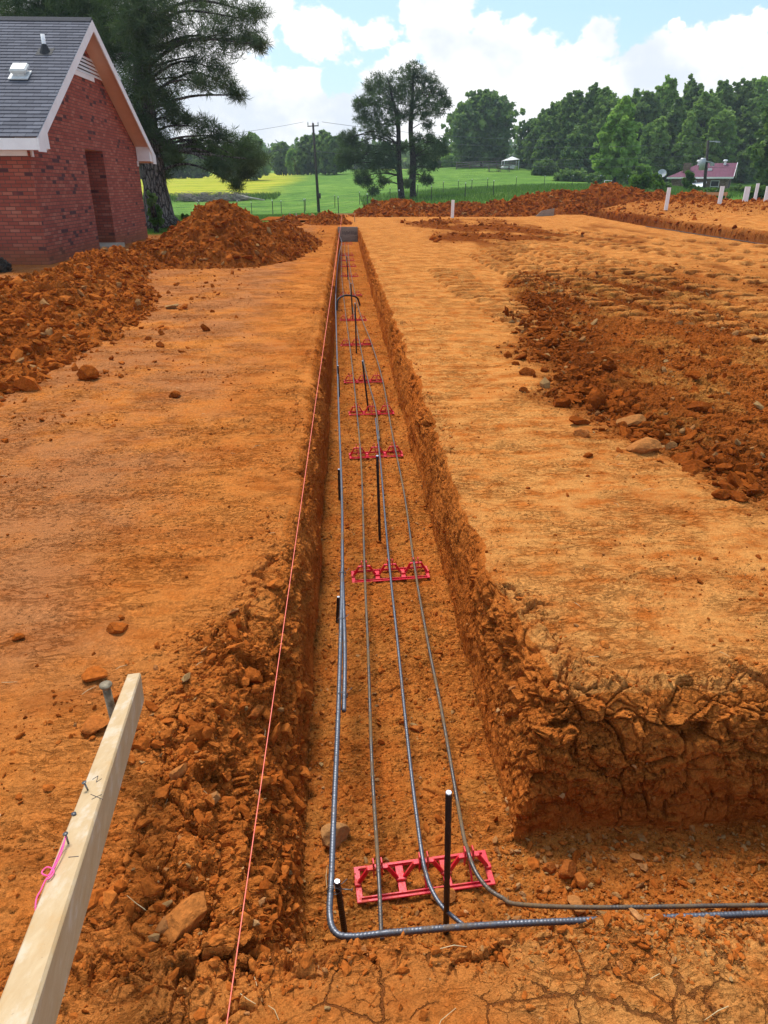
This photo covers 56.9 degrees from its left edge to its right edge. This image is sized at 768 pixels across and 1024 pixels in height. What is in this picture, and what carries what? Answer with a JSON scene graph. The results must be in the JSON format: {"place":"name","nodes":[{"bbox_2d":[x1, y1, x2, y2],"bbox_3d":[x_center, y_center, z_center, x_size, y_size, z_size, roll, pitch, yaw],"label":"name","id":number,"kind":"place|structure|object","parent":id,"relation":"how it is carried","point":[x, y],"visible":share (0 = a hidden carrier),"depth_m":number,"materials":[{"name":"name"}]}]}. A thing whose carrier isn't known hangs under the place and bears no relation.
{"place":"outdoors","nodes":[
{"label":"outdoors","id":0,"kind":"place"},
{"bbox_2d":[169,191,280,201],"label":"grass","id":1,"kind":"structure","parent":0,"point":[260,195],"depth_m":97.96,"materials":[{"name":"green plant"}]},
{"bbox_2d":[175,212,321,220],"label":"grass","id":2,"kind":"structure","parent":0,"point":[261,216],"depth_m":49.60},
{"bbox_2d":[0,200,767,1023],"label":"ground","id":3,"kind":"structure","parent":0,"point":[148,522],"depth_m":3.15,"materials":[{"name":"red soil"}]},
{"bbox_2d":[0,0,71,16],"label":"pine tree","id":4,"kind":"object","parent":3,"relation":"on","point":[19,8],"visible":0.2,"depth_m":29.63,"materials":[{"name":"green plant"}]},
{"bbox_2d":[0,673,143,1023],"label":"batter board","id":5,"kind":"object","parent":3,"relation":"on","point":[34,989],"visible":1,"depth_m":1.20,"materials":[{"name":"beige"}]},
{"bbox_2d":[35,836,65,909],"bbox_3d":[-0.569,0.638,1.188,0.024,0.052,0.235,-5,25,-10],"label":"pink string","id":6,"kind":"object","parent":5,"relation":"attached to","point":[55,864],"visible":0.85,"depth_m":1.22,"materials":[{"name":"fabric"}]},
{"bbox_2d":[22,0,132,64],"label":"pine tree","id":7,"kind":"object","parent":3,"relation":"on","point":[78,8],"visible":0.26,"depth_m":28.40,"materials":[{"name":"green plant"}]},
{"bbox_2d":[0,242,161,406],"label":"dirt pile","id":8,"kind":"object","parent":3,"relation":"on","point":[61,314],"visible":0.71,"depth_m":8.63,"materials":[{"name":"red soil"}]},
{"bbox_2d":[13,376,41,390],"bbox_3d":[-3.037,-1.079,6.055,0.239,0.190,0.148,-1,25,-3],"label":"clay clod","id":9,"kind":"object","parent":8,"relation":"on","point":[25,383],"visible":0.81,"depth_m":5.99,"materials":[{"name":"soil"}]},
{"bbox_2d":[76,365,98,380],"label":"clay clod","id":10,"kind":"object","parent":3,"relation":"on","point":[88,372],"visible":0.89,"depth_m":6.37,"materials":[{"name":"soil"}]},
{"bbox_2d":[80,715,108,734],"bbox_3d":[-0.934,0.690,2.290,0.072,0.036,0.080,10,27,21],"label":"clay clod","id":11,"kind":"object","parent":3,"relation":"on","point":[92,724],"visible":0.99,"depth_m":2.28,"materials":[{"name":"soil"}]},
{"bbox_2d":[81,666,107,681],"bbox_3d":[-1.031,0.580,2.517,0.079,0.031,0.087,-21,32,-37],"label":"clay clod","id":12,"kind":"object","parent":3,"relation":"on","point":[92,673],"visible":1,"depth_m":2.51,"materials":[{"name":"soil"}]},
{"bbox_2d":[99,680,114,718],"bbox_3d":[-0.803,0.647,2.118,0.042,0.329,0.037,-1,25,-3],"label":"steel stake","id":13,"kind":"object","parent":3,"relation":"on","point":[105,686],"visible":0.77,"depth_m":2.06,"materials":[{"name":"metal"}]},
{"bbox_2d":[106,622,128,633],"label":"clay clod","id":14,"kind":"object","parent":3,"relation":"on","point":[115,627],"visible":1,"depth_m":2.78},
{"bbox_2d":[133,736,150,750],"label":"clay clod","id":15,"kind":"object","parent":3,"relation":"on","point":[142,743],"visible":1,"depth_m":2.21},
{"bbox_2d":[146,190,157,216],"bbox_3d":[-8.329,-11.101,25.502,0.425,0.923,0.387,-1,25,-3],"label":"shrub","id":16,"kind":"object","parent":3,"relation":"on","point":[152,200],"visible":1,"depth_m":25.44,"materials":[{"name":"green plant"}]},
{"bbox_2d":[147,204,164,232],"bbox_3d":[-8.373,-10.723,26.028,0.606,1.198,0.684,-13,28,-25],"label":"shrub","id":17,"kind":"object","parent":3,"relation":"on","point":[158,221],"visible":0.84,"depth_m":25.90,"materials":[{"name":"green plant"}]},
{"bbox_2d":[0,229,333,474],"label":"clay rubble","id":18,"kind":"object","parent":3,"relation":"on","point":[160,344],"visible":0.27,"depth_m":8.36,"materials":[{"name":"soil"}]},
{"bbox_2d":[68,0,276,228],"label":"pine tree","id":19,"kind":"object","parent":3,"relation":"on","point":[143,29],"visible":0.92,"depth_m":25.78,"materials":[{"name":"green plant"}]},
{"bbox_2d":[169,763,187,780],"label":"clay clod","id":20,"kind":"object","parent":3,"relation":"on","point":[178,772],"visible":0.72,"depth_m":2.09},
{"bbox_2d":[162,891,206,943],"bbox_3d":[-0.483,0.973,1.710,0.076,0.057,0.141,15,29,29],"label":"clay clod","id":21,"kind":"object","parent":3,"relation":"on","point":[186,915],"visible":0.95,"depth_m":1.69,"materials":[{"name":"soil"}]},
{"bbox_2d":[73,608,314,989],"bbox_3d":[-0.591,0.918,2.333,0.703,0.549,1.566,-1,25,-3],"label":"clay rubble","id":22,"kind":"object","parent":3,"relation":"on","point":[202,732],"visible":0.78,"depth_m":2.21,"materials":[{"name":"soil"}]},
{"bbox_2d":[129,199,338,285],"bbox_3d":[-3.934,-7.391,18.453,5.400,1.469,12.457,-1,25,-3],"label":"dirt pile","id":23,"kind":"object","parent":3,"relation":"on","point":[220,233],"visible":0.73,"depth_m":15.75,"materials":[{"name":"red soil"}]},
{"bbox_2d":[243,666,262,682],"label":"clay clod","id":24,"kind":"object","parent":3,"relation":"on","point":[253,675],"visible":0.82,"depth_m":2.63,"materials":[{"name":"soil"}]},
{"bbox_2d":[226,218,341,1023],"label":"string line","id":25,"kind":"object","parent":3,"relation":"on","point":[271,709],"visible":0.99,"depth_m":1.94,"materials":[{"name":"fabric"}]},
{"bbox_2d":[274,209,351,226],"bbox_3d":[-3.070,-13.033,31.514,4.800,0.761,4.424,-1,25,-3],"label":"dirt pile","id":26,"kind":"object","parent":3,"relation":"on","point":[324,217],"visible":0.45,"depth_m":31.11,"materials":[{"name":"red soil"}]},
{"bbox_2d":[320,822,349,848],"bbox_3d":[-0.170,1.140,2.486,0.103,0.093,0.091,-1,25,-3],"label":"clay clod","id":27,"kind":"object","parent":3,"relation":"on","point":[342,831],"visible":0.81,"depth_m":2.47,"materials":[{"name":"soil"}]},
{"bbox_2d":[337,365,339,396],"bbox_3d":[-0.489,-1.397,7.655,0.026,0.375,0.018,-1,25,-3],"label":"rebar stake","id":28,"kind":"object","parent":3,"relation":"on","point":[338,377],"visible":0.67,"depth_m":7.61,"materials":[{"name":"metal"}]},
{"bbox_2d":[335,236,346,712],"bbox_3d":[-0.981,-5.162,15.531,0.142,0.084,28.215,-1,25,-3],"label":"rebar","id":29,"kind":"object","parent":28,"relation":"on","point":[344,684],"visible":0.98,"depth_m":3.90,"materials":[{"name":"metal"}]},
{"bbox_2d":[334,879,348,941],"bbox_3d":[-0.126,1.200,2.115,0.046,0.309,0.018,-23,33,-40],"label":"rebar stake","id":30,"kind":"object","parent":3,"relation":"on","point":[340,905],"visible":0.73,"depth_m":2.09,"materials":[{"name":"metal"}]},
{"bbox_2d":[338,227,357,241],"bbox_3d":[-1.463,-11.222,28.649,0.800,0.580,0.054,-1,25,-3],"label":"end board","id":31,"kind":"object","parent":3,"relation":"on","point":[348,234],"visible":0.94,"depth_m":28.62,"materials":[{"name":"black"}]},
{"bbox_2d":[0,378,729,1023],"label":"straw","id":32,"kind":"object","parent":3,"relation":"on","point":[326,872],"visible":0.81,"depth_m":1.67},
{"bbox_2d":[348,402,393,415],"bbox_3d":[-0.129,-1.045,7.126,0.460,0.104,0.135,-2,23,-5],"label":"rebar chair","id":33,"kind":"object","parent":3,"relation":"on","point":[372,410],"visible":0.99,"depth_m":7.11,"materials":[{"name":"red plastic"}]},
{"bbox_2d":[349,443,402,458],"bbox_3d":[-0.070,-0.533,6.018,0.460,0.104,0.135,-3,25,-5],"label":"rebar chair","id":34,"kind":"object","parent":3,"relation":"on","point":[384,453],"visible":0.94,"depth_m":6.01,"materials":[{"name":"red plastic"}]},
{"bbox_2d":[341,250,384,940],"bbox_3d":[-0.797,-4.419,14.344,0.091,0.023,27.085,-1,25,-3],"label":"rebar","id":35,"kind":"object","parent":34,"relation":"on","point":[379,890],"visible":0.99,"depth_m":2.93,"materials":[{"name":"metal"}]},
{"bbox_2d":[376,455,380,540],"bbox_3d":[-0.033,-0.060,4.460,0.034,0.628,0.019,-1,25,-3],"label":"rebar stake","id":36,"kind":"object","parent":3,"relation":"on","point":[378,496],"visible":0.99,"depth_m":4.44,"materials":[{"name":"metal"}]},
{"bbox_2d":[0,200,767,1023],"bbox_3d":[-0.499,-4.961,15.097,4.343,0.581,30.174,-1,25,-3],"label":"clay rubble","id":37,"kind":"object","parent":3,"relation":"on","point":[213,963],"visible":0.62,"depth_m":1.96,"materials":[{"name":"soil"}]},
{"bbox_2d":[351,557,429,582],"bbox_3d":[0.035,0.325,4.161,0.460,0.104,0.135,-4,26,-4],"label":"rebar chair","id":38,"kind":"object","parent":3,"relation":"on","point":[378,572],"visible":0.9,"depth_m":4.15,"materials":[{"name":"red plastic"}]},
{"bbox_2d":[353,845,495,903],"bbox_3d":[0.130,1.167,2.338,0.460,0.104,0.135,-4,24,-6],"label":"rebar chair","id":39,"kind":"object","parent":3,"relation":"on","point":[399,875],"visible":0.86,"depth_m":2.33,"materials":[{"name":"red plastic"}]},
{"bbox_2d":[375,418,463,922],"bbox_3d":[0.059,0.181,4.389,0.127,0.023,5.054,-1,25,-3],"label":"rebar","id":40,"kind":"object","parent":39,"relation":"on","point":[451,915],"visible":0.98,"depth_m":2.82,"materials":[{"name":"metal"}]},
{"bbox_2d":[348,252,767,909],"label":"rebar","id":41,"kind":"object","parent":39,"relation":"on","point":[568,906],"visible":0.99,"depth_m":2.25,"materials":[{"name":"metal"}]},
{"bbox_2d":[430,888,455,902],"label":"clay clod","id":42,"kind":"object","parent":3,"relation":"on","point":[439,892],"visible":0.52,"depth_m":2.28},
{"bbox_2d":[443,790,451,934],"bbox_3d":[0.185,1.047,2.076,0.036,0.618,0.020,-12,27,-24],"label":"rebar stake","id":43,"kind":"object","parent":3,"relation":"on","point":[447,841],"visible":0.91,"depth_m":2.04,"materials":[{"name":"metal"}]},
{"bbox_2d":[262,181,672,221],"bbox_3d":[5.710,-17.731,40.669,25.000,2.338,6.000,-1,25,-3],"label":"dirt pile","id":44,"kind":"object","parent":3,"relation":"on","point":[592,199],"visible":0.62,"depth_m":39.59,"materials":[{"name":"red soil"}]},
{"bbox_2d":[242,908,767,1023],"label":"clay rubble","id":45,"kind":"object","parent":3,"relation":"on","point":[504,954],"visible":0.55,"depth_m":1.64,"materials":[{"name":"soil"}]},
{"bbox_2d":[300,241,767,950],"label":"clay rubble","id":46,"kind":"object","parent":3,"relation":"on","point":[576,855],"visible":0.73,"depth_m":2.55,"materials":[{"name":"soil"}]},
{"bbox_2d":[326,567,767,940],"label":"rebar","id":47,"kind":"object","parent":3,"relation":"on","point":[347,936],"visible":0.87,"depth_m":1.97,"materials":[{"name":"metal"}]},
{"bbox_2d":[558,859,576,879],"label":"clay clod","id":48,"kind":"object","parent":3,"relation":"on","point":[567,869],"visible":0.99,"depth_m":2.37,"materials":[{"name":"soil"}]},
{"bbox_2d":[567,895,585,914],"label":"clay clod","id":49,"kind":"object","parent":3,"relation":"on","point":[573,900],"visible":0.76,"depth_m":2.26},
{"bbox_2d":[574,872,589,888],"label":"clay clod","id":50,"kind":"object","parent":3,"relation":"on","point":[581,880],"visible":0.99,"depth_m":2.34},
{"bbox_2d":[400,197,767,242],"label":"clay rubble","id":51,"kind":"object","parent":3,"relation":"on","point":[436,239],"visible":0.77,"depth_m":31.39,"materials":[{"name":"soil"}]},
{"bbox_2d":[586,387,606,409],"bbox_3d":[1.721,-0.884,5.682,0.126,0.240,0.235,18,30,33],"label":"clay clod","id":52,"kind":"object","parent":3,"relation":"on","point":[596,399],"visible":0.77,"depth_m":5.59,"materials":[{"name":"soil"}]},
{"bbox_2d":[486,820,767,937],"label":"clay rubble","id":53,"kind":"object","parent":3,"relation":"on","point":[642,865],"visible":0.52,"depth_m":2.40,"materials":[{"name":"soil"}]},
{"bbox_2d":[492,262,767,523],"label":"clay rubble","id":54,"kind":"object","parent":3,"relation":"on","point":[545,383],"visible":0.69,"depth_m":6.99,"materials":[{"name":"soil"}]},
{"bbox_2d":[616,414,645,425],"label":"clay clod","id":55,"kind":"object","parent":3,"relation":"on","point":[637,419],"visible":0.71,"depth_m":5.18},
{"bbox_2d":[626,437,661,453],"bbox_3d":[1.720,-0.430,4.676,0.218,0.113,0.140,-1,25,-3],"label":"clay clod","id":56,"kind":"object","parent":3,"relation":"on","point":[645,445],"visible":0.94,"depth_m":4.64,"materials":[{"name":"soil"}]},
{"bbox_2d":[659,189,724,201],"bbox_3d":[16.477,-16.829,37.840,4.400,0.804,3.400,-1,25,-3],"label":"dirt pile","id":57,"kind":"object","parent":3,"relation":"on","point":[694,195],"visible":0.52,"depth_m":37.22,"materials":[{"name":"orange soil"}]},
{"bbox_2d":[685,401,710,412],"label":"clay clod","id":58,"kind":"object","parent":3,"relation":"on","point":[700,406],"visible":0.88,"depth_m":5.49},
{"bbox_2d":[711,489,731,499],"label":"clay clod","id":59,"kind":"object","parent":3,"relation":"on","point":[721,494],"visible":0.93,"depth_m":3.96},
{"bbox_2d":[5,0,767,164],"label":"sky","id":60,"kind":"structure","parent":0,"point":[534,53],"materials":[{"name":"white"}]},
{"bbox_2d":[141,166,757,221],"bbox_3d":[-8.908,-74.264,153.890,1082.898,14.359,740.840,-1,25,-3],"label":"meadow","id":61,"kind":"structure","parent":0,"point":[292,189],"depth_m":109.58,"materials":[{"name":"green plant"}]},
{"bbox_2d":[0,16,156,264],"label":"brick house","id":62,"kind":"structure","parent":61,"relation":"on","point":[76,149],"depth_m":16.68,"materials":[{"name":"brick"}]},
{"bbox_2d":[181,148,215,178],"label":"tree","id":63,"kind":"object","parent":61,"relation":"on","point":[195,172],"visible":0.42,"depth_m":167.33,"materials":[{"name":"green plant"}]},
{"bbox_2d":[170,190,263,201],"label":"brush pile","id":64,"kind":"object","parent":61,"relation":"on","point":[202,196],"visible":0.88,"depth_m":94.24,"materials":[{"name":"brown wood"}]},
{"bbox_2d":[240,131,267,179],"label":"tree","id":65,"kind":"object","parent":61,"relation":"on","point":[256,138],"visible":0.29,"depth_m":132.48,"materials":[{"name":"green plant"}]},
{"bbox_2d":[268,141,289,175],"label":"tree","id":66,"kind":"object","parent":61,"relation":"on","point":[278,160],"visible":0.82,"depth_m":168.06,"materials":[{"name":"green plant"}]},
{"bbox_2d":[285,148,296,174],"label":"tree","id":67,"kind":"object","parent":61,"relation":"on","point":[289,164],"visible":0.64,"depth_m":164.34,"materials":[{"name":"green plant"}]},
{"bbox_2d":[292,133,318,174],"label":"tree","id":68,"kind":"object","parent":61,"relation":"on","point":[304,154],"visible":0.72,"depth_m":150.15,"materials":[{"name":"green plant"}]},
{"bbox_2d":[307,122,320,212],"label":"utility pole","id":69,"kind":"object","parent":61,"relation":"on","point":[318,195],"visible":0.94,"depth_m":64.61,"materials":[{"name":"wood"}]},
{"bbox_2d":[310,129,330,174],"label":"tree","id":70,"kind":"object","parent":61,"relation":"on","point":[322,134],"visible":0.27,"depth_m":145.78,"materials":[{"name":"green plant"}]},
{"bbox_2d":[316,135,346,174],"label":"tree","id":71,"kind":"object","parent":61,"relation":"on","point":[330,144],"visible":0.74,"depth_m":141.49,"materials":[{"name":"green plant"}]},
{"bbox_2d":[170,135,520,170],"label":"treeline","id":72,"kind":"object","parent":61,"relation":"on","point":[407,157],"visible":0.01,"depth_m":276.91,"materials":[{"name":"green plant"}]},
{"bbox_2d":[333,69,404,198],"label":"pine tree","id":73,"kind":"object","parent":61,"relation":"on","point":[385,91],"visible":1,"depth_m":66.28,"materials":[{"name":"green plant"}]},
{"bbox_2d":[387,58,454,198],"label":"pine tree","id":74,"kind":"object","parent":61,"relation":"on","point":[410,79],"visible":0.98,"depth_m":66.60,"materials":[{"name":"green plant"}]},
{"bbox_2d":[441,88,525,165],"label":"oak tree","id":75,"kind":"object","parent":61,"relation":"on","point":[485,116],"visible":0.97,"depth_m":139.09,"materials":[{"name":"green plant"}]},
{"bbox_2d":[456,160,518,168],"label":"rail fence","id":76,"kind":"object","parent":61,"relation":"on","point":[483,166],"visible":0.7,"depth_m":137.45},
{"bbox_2d":[513,117,536,167],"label":"tree","id":77,"kind":"object","parent":61,"relation":"on","point":[528,126],"visible":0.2,"depth_m":133.51,"materials":[{"name":"green plant"}]},
{"bbox_2d":[520,108,549,168],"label":"tree","id":78,"kind":"object","parent":61,"relation":"on","point":[529,145],"visible":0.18,"depth_m":129.88,"materials":[{"name":"green plant"}]},
{"bbox_2d":[531,157,558,175],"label":"shrub","id":79,"kind":"object","parent":61,"relation":"on","point":[548,167],"visible":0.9,"depth_m":117.51,"materials":[{"name":"green plant"}]},
{"bbox_2d":[530,131,560,171],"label":"tree","id":80,"kind":"object","parent":61,"relation":"on","point":[541,150],"visible":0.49,"depth_m":123.38,"materials":[{"name":"green plant"}]},
{"bbox_2d":[535,97,565,161],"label":"tree","id":81,"kind":"object","parent":61,"relation":"on","point":[550,111],"visible":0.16,"depth_m":123.62,"materials":[{"name":"green plant"}]},
{"bbox_2d":[548,89,583,169],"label":"tree","id":82,"kind":"object","parent":61,"relation":"on","point":[569,106],"visible":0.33,"depth_m":119.35,"materials":[{"name":"green plant"}]},
{"bbox_2d":[552,168,587,181],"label":"shrub","id":83,"kind":"object","parent":61,"relation":"on","point":[565,174],"visible":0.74,"depth_m":101.51,"materials":[{"name":"green plant"}]},
{"bbox_2d":[560,121,598,173],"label":"tree","id":84,"kind":"object","parent":61,"relation":"on","point":[582,138],"visible":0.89,"depth_m":112.77,"materials":[{"name":"green plant"}]},
{"bbox_2d":[563,82,599,173],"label":"tree","id":85,"kind":"object","parent":61,"relation":"on","point":[578,118],"visible":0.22,"depth_m":116.08,"materials":[{"name":"green plant"}]},
{"bbox_2d":[585,86,618,172],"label":"tree","id":86,"kind":"object","parent":61,"relation":"on","point":[601,96],"visible":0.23,"depth_m":114.28,"materials":[{"name":"green plant"}]},
{"bbox_2d":[591,97,617,171],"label":"tree","id":87,"kind":"object","parent":61,"relation":"on","point":[610,104],"visible":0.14,"depth_m":111.35,"materials":[{"name":"green plant"}]},
{"bbox_2d":[589,95,642,182],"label":"poplar tree","id":88,"kind":"object","parent":61,"relation":"on","point":[615,163],"visible":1,"depth_m":85.61,"materials":[{"name":"green plant"}]},
{"bbox_2d":[627,172,665,191],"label":"shrub","id":89,"kind":"object","parent":61,"relation":"on","point":[645,180],"visible":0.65,"depth_m":56.64,"materials":[{"name":"green plant"}]},
{"bbox_2d":[630,89,667,171],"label":"tree","id":90,"kind":"object","parent":61,"relation":"on","point":[649,110],"visible":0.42,"depth_m":112.80,"materials":[{"name":"green plant"}]},
{"bbox_2d":[635,116,673,173],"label":"tree","id":91,"kind":"object","parent":61,"relation":"on","point":[655,136],"visible":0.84,"depth_m":107.72,"materials":[{"name":"green plant"}]},
{"bbox_2d":[655,74,678,115],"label":"tree","id":92,"kind":"object","parent":61,"relation":"on","point":[669,93],"visible":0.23,"depth_m":115.66,"materials":[{"name":"green plant"}]},
{"bbox_2d":[662,97,687,180],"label":"tree","id":93,"kind":"object","parent":61,"relation":"on","point":[677,116],"visible":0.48,"depth_m":108.39,"materials":[{"name":"green plant"}]},
{"bbox_2d":[662,111,704,181],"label":"tree","id":94,"kind":"object","parent":61,"relation":"on","point":[689,149],"visible":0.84,"depth_m":106.26,"materials":[{"name":"green plant"}]},
{"bbox_2d":[681,170,695,188],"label":"shrub","id":95,"kind":"object","parent":61,"relation":"on","point":[688,180],"visible":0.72,"depth_m":73.78,"materials":[{"name":"green plant"}]},
{"bbox_2d":[683,80,704,110],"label":"tree","id":96,"kind":"object","parent":61,"relation":"on","point":[691,96],"visible":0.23,"depth_m":114.47,"materials":[{"name":"green plant"}]},
{"bbox_2d":[667,159,737,188],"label":"ranch house","id":97,"kind":"structure","parent":61,"relation":"on","point":[724,173],"depth_m":94.87,"materials":[{"name":"red brick"}]},
{"bbox_2d":[698,140,719,187],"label":"utility pole","id":98,"kind":"object","parent":61,"relation":"on","point":[703,164],"visible":0.93,"depth_m":76.81,"materials":[{"name":"metal"}]},
{"bbox_2d":[687,88,731,164],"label":"tree","id":99,"kind":"object","parent":61,"relation":"on","point":[707,106],"visible":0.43,"depth_m":109.53,"materials":[{"name":"green plant"}]},
{"bbox_2d":[700,108,742,162],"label":"tree","id":100,"kind":"object","parent":61,"relation":"on","point":[722,127],"visible":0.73,"depth_m":106.06,"materials":[{"name":"green plant"}]},
{"bbox_2d":[705,79,738,147],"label":"tree","id":101,"kind":"object","parent":61,"relation":"on","point":[727,99],"visible":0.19,"depth_m":113.22,"materials":[{"name":"green plant"}]},
{"bbox_2d":[732,78,759,123],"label":"tree","id":102,"kind":"object","parent":61,"relation":"on","point":[745,91],"visible":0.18,"depth_m":114.37,"materials":[{"name":"green plant"}]},
{"bbox_2d":[732,144,759,183],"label":"maple tree","id":103,"kind":"object","parent":61,"relation":"on","point":[746,173],"visible":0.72,"depth_m":108.99,"materials":[{"name":"green plant"}]},
{"bbox_2d":[732,97,764,181],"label":"tree","id":104,"kind":"object","parent":61,"relation":"on","point":[748,125],"visible":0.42,"depth_m":109.17,"materials":[{"name":"green plant"}]},
{"bbox_2d":[746,101,767,185],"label":"maple tree","id":105,"kind":"object","parent":61,"relation":"on","point":[758,151],"visible":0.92,"depth_m":71.50,"materials":[{"name":"green plant"}]},
{"bbox_2d":[751,75,767,105],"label":"tree","id":106,"kind":"object","parent":61,"relation":"on","point":[761,85],"visible":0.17,"depth_m":117.92,"materials":[{"name":"green plant"}]},
{"bbox_2d":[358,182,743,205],"bbox_3d":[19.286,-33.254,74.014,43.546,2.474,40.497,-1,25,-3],"label":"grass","id":107,"kind":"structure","parent":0,"point":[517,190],"depth_m":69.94,"materials":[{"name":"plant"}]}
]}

